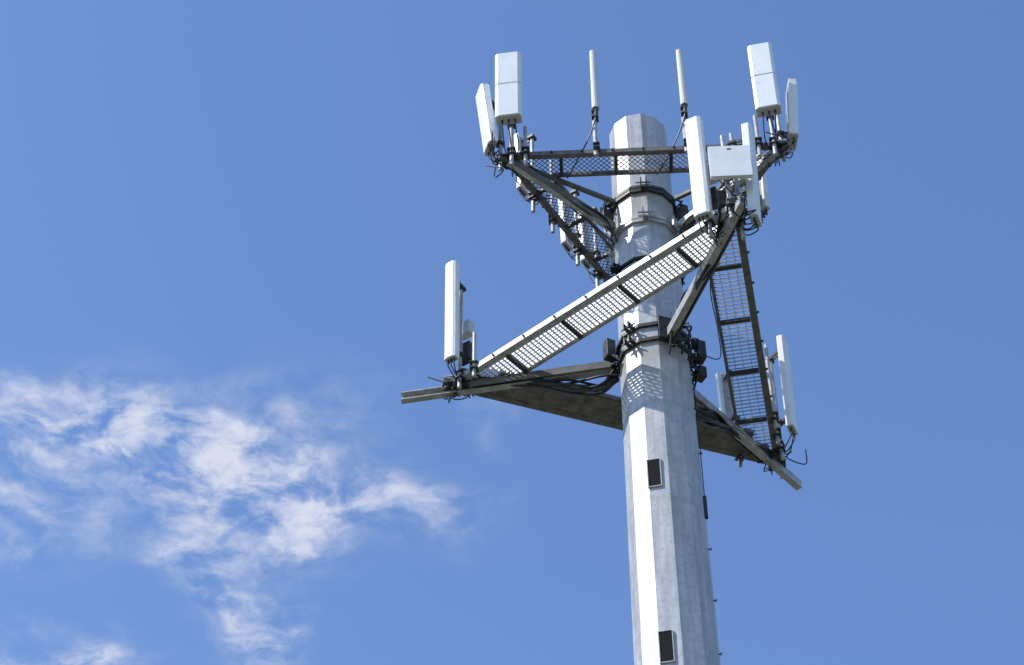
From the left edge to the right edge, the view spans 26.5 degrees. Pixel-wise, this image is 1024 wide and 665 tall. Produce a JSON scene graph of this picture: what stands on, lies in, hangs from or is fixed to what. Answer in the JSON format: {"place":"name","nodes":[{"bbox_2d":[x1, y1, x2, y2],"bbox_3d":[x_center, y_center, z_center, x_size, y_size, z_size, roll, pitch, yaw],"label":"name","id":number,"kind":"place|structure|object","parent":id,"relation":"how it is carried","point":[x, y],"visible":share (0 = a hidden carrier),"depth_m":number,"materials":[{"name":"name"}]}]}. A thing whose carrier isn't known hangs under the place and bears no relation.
{"place":"outdoors","nodes":[
{"label":"outdoors","id":0,"kind":"place"},
{"bbox_2d":[0,0,1023,664],"label":"sky","id":1,"kind":"structure","parent":0,"point":[230,230],"materials":[{"name":"blue"}]},
{"label":"ground","id":2,"kind":"structure","parent":0,"visible":0},
{"bbox_2d":[427,113,807,664],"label":"monopole tower","id":3,"kind":"structure","parent":2,"relation":"on","point":[673,608],"depth_m":29.62,"materials":[{"name":"metal"}]},
{"bbox_2d":[401,195,801,489],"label":"antenna platform","id":4,"kind":"structure","parent":3,"relation":"attached to","point":[604,409],"depth_m":31.14,"materials":[{"name":"metal"}]},
{"bbox_2d":[444,260,473,398],"bbox_3d":[-0.753,-0.051,32.242,0.207,2.439,0.625,-30,-53,25],"label":"panel antenna","id":5,"kind":"object","parent":4,"relation":"on","point":[458,330],"visible":0.99,"depth_m":32.09,"materials":[{"name":"white fiberglass plastic"},{"name":"galvanised steel"},{"name":"black rubber"}]},
{"bbox_2d":[469,332,478,377],"bbox_3d":[-0.549,0.318,31.600,0.120,0.900,0.120,-4,-46,4],"label":"mounting pipe","id":6,"kind":"object","parent":4,"relation":"attached to","point":[473,366],"visible":1,"depth_m":31.45,"materials":[{"name":"metal"}]},
{"bbox_2d":[685,116,721,245],"bbox_3d":[2.674,-2.056,30.085,0.240,2.272,0.604,-20,-49,18],"label":"panel antenna","id":7,"kind":"object","parent":4,"relation":"on","point":[704,198],"visible":1,"depth_m":29.85,"materials":[{"name":"white fibreglass plastic"},{"name":"galvanised steel"},{"name":"black rubber"}]},
{"bbox_2d":[715,370,750,466],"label":"panel antenna","id":8,"kind":"object","parent":4,"relation":"on","point":[724,401],"visible":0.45,"depth_m":33.81,"materials":[{"name":"white fibreglass plastic"},{"name":"galvanised steel"},{"name":"black rubber"}]},
{"bbox_2d":[720,122,761,239],"bbox_3d":[3.110,-2.033,30.023,0.638,2.240,0.260,-16,-48,14],"label":"panel antenna","id":9,"kind":"object","parent":4,"relation":"on","point":[752,184],"visible":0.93,"depth_m":29.76,"materials":[{"name":"white fibreglass plastic"},{"name":"galvanised steel"},{"name":"black rubber"}]},
{"bbox_2d":[765,359,778,428],"bbox_3d":[3.880,0.915,32.548,0.120,1.400,0.120,-4,-46,4],"label":"mounting pipe","id":10,"kind":"object","parent":4,"relation":"attached to","point":[774,420],"visible":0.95,"depth_m":32.43,"materials":[{"name":"metal"}]},
{"bbox_2d":[764,344,780,444],"bbox_3d":[3.945,0.920,33.039,0.120,2.100,0.120,-4,-46,4],"label":"mounting pipe","id":11,"kind":"object","parent":4,"relation":"on","point":[777,436],"visible":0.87,"depth_m":32.45,"materials":[{"name":"metal"}]},
{"bbox_2d":[762,334,797,463],"bbox_3d":[4.024,1.041,33.335,0.610,2.459,0.260,-17,-49,15],"label":"panel antenna","id":12,"kind":"object","parent":4,"relation":"on","point":[781,353],"visible":0.94,"depth_m":33.22,"materials":[{"name":"white fibreglass plastic"},{"name":"galvanised steel"},{"name":"black rubber"}]},
{"bbox_2d":[498,142,789,291],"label":"antenna platform","id":13,"kind":"structure","parent":3,"relation":"attached to","point":[557,189],"depth_m":32.89,"materials":[{"name":"metal"}]},
{"bbox_2d":[476,83,519,174],"bbox_3d":[-0.204,-3.074,33.339,0.684,1.821,0.330,13,-48,-12],"label":"panel antenna","id":14,"kind":"object","parent":13,"relation":"attached to","point":[485,102],"visible":0.88,"depth_m":33.25,"materials":[{"name":"white fiberglass plastic"},{"name":"galvanised steel"},{"name":"black rubber"}]},
{"bbox_2d":[495,51,522,176],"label":"panel antenna","id":15,"kind":"object","parent":13,"relation":"attached to","point":[508,93],"visible":1,"depth_m":33.21,"materials":[{"name":"white fiberglass plastic"},{"name":"galvanised steel"},{"name":"black rubber"}]},
{"bbox_2d":[521,126,529,165],"bbox_3d":[0.202,-2.819,32.879,0.120,0.900,0.120,-4,-46,4],"label":"mounting pipe","id":16,"kind":"object","parent":13,"relation":"attached to","point":[525,151],"visible":1,"depth_m":32.77,"materials":[{"name":"metal"}]},
{"bbox_2d":[514,133,551,212],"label":"panel antenna","id":17,"kind":"object","parent":13,"relation":"attached to","point":[523,191],"visible":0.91,"depth_m":33.64,"materials":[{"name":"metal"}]},
{"bbox_2d":[548,159,556,233],"bbox_3d":[0.625,-2.165,34.132,0.120,1.800,0.120,-4,-46,4],"label":"mounting pipe","id":18,"kind":"object","parent":13,"relation":"attached to","point":[552,222],"visible":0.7,"depth_m":33.66,"materials":[{"name":"metal"}]},
{"bbox_2d":[558,189,595,265],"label":"panel antenna","id":19,"kind":"object","parent":13,"relation":"attached to","point":[566,243],"visible":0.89,"depth_m":34.37,"materials":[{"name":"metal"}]},
{"bbox_2d":[567,50,599,178],"bbox_3d":[1.095,-3.388,33.691,0.161,2.550,0.768,28,-52,-24],"label":"whip antenna","id":20,"kind":"object","parent":13,"relation":"attached to","point":[594,94],"visible":1,"depth_m":33.37,"materials":[{"name":"white fiberglass plastic"},{"name":"galvanised steel"},{"name":"black rubber"}]},
{"bbox_2d":[578,206,615,287],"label":"panel antenna","id":21,"kind":"object","parent":13,"relation":"attached to","point":[597,276],"visible":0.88,"depth_m":34.82,"materials":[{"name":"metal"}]},
{"bbox_2d":[604,229,610,299],"bbox_3d":[1.543,-1.100,35.089,0.120,1.700,0.120,-4,-46,4],"label":"mounting pipe","id":22,"kind":"object","parent":13,"relation":"attached to","point":[606,249],"visible":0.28,"depth_m":35.10,"materials":[{"name":"metal"}]},
{"bbox_2d":[656,49,687,174],"bbox_3d":[2.454,-3.414,33.627,0.161,2.480,0.768,28,-52,-24],"label":"whip antenna","id":23,"kind":"object","parent":13,"relation":"attached to","point":[682,87],"visible":0.91,"depth_m":33.39,"materials":[{"name":"white fibreglass plastic"},{"name":"galvanised steel"},{"name":"black rubber"}]},
{"bbox_2d":[698,210,720,274],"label":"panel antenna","id":24,"kind":"object","parent":13,"relation":"attached to","point":[710,246],"visible":0.1,"depth_m":34.12,"materials":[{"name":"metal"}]},
{"bbox_2d":[735,151,769,220],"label":"panel antenna","id":25,"kind":"object","parent":13,"relation":"attached to","point":[764,199],"visible":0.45,"depth_m":33.24,"materials":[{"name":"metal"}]},
{"bbox_2d":[753,115,762,156],"bbox_3d":[3.698,-2.966,32.797,0.120,0.950,0.120,-4,-46,4],"label":"mounting pipe","id":26,"kind":"object","parent":13,"relation":"attached to","point":[758,143],"visible":0.83,"depth_m":32.67,"materials":[{"name":"metal"}]},
{"bbox_2d":[747,42,781,166],"bbox_3d":[3.892,-3.467,33.252,0.397,2.298,0.689,-4,-46,4],"label":"panel antenna","id":27,"kind":"object","parent":13,"relation":"attached to","point":[764,83],"visible":1,"depth_m":33.08,"materials":[{"name":"white fibreglass plastic"},{"name":"galvanised steel"},{"name":"black rubber"}]},
{"bbox_2d":[763,78,798,161],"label":"panel antenna","id":28,"kind":"object","parent":13,"relation":"attached to","point":[791,133],"visible":0.84,"depth_m":33.13,"materials":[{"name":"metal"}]},
{"bbox_2d":[708,135,752,219],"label":"flat panel antenna","id":29,"kind":"object","parent":3,"relation":"attached to","point":[727,164],"visible":0.98,"depth_m":29.70,"materials":[{"name":"white fibreglass plastic"},{"name":"galvanised steel"},{"name":"black rubber"}]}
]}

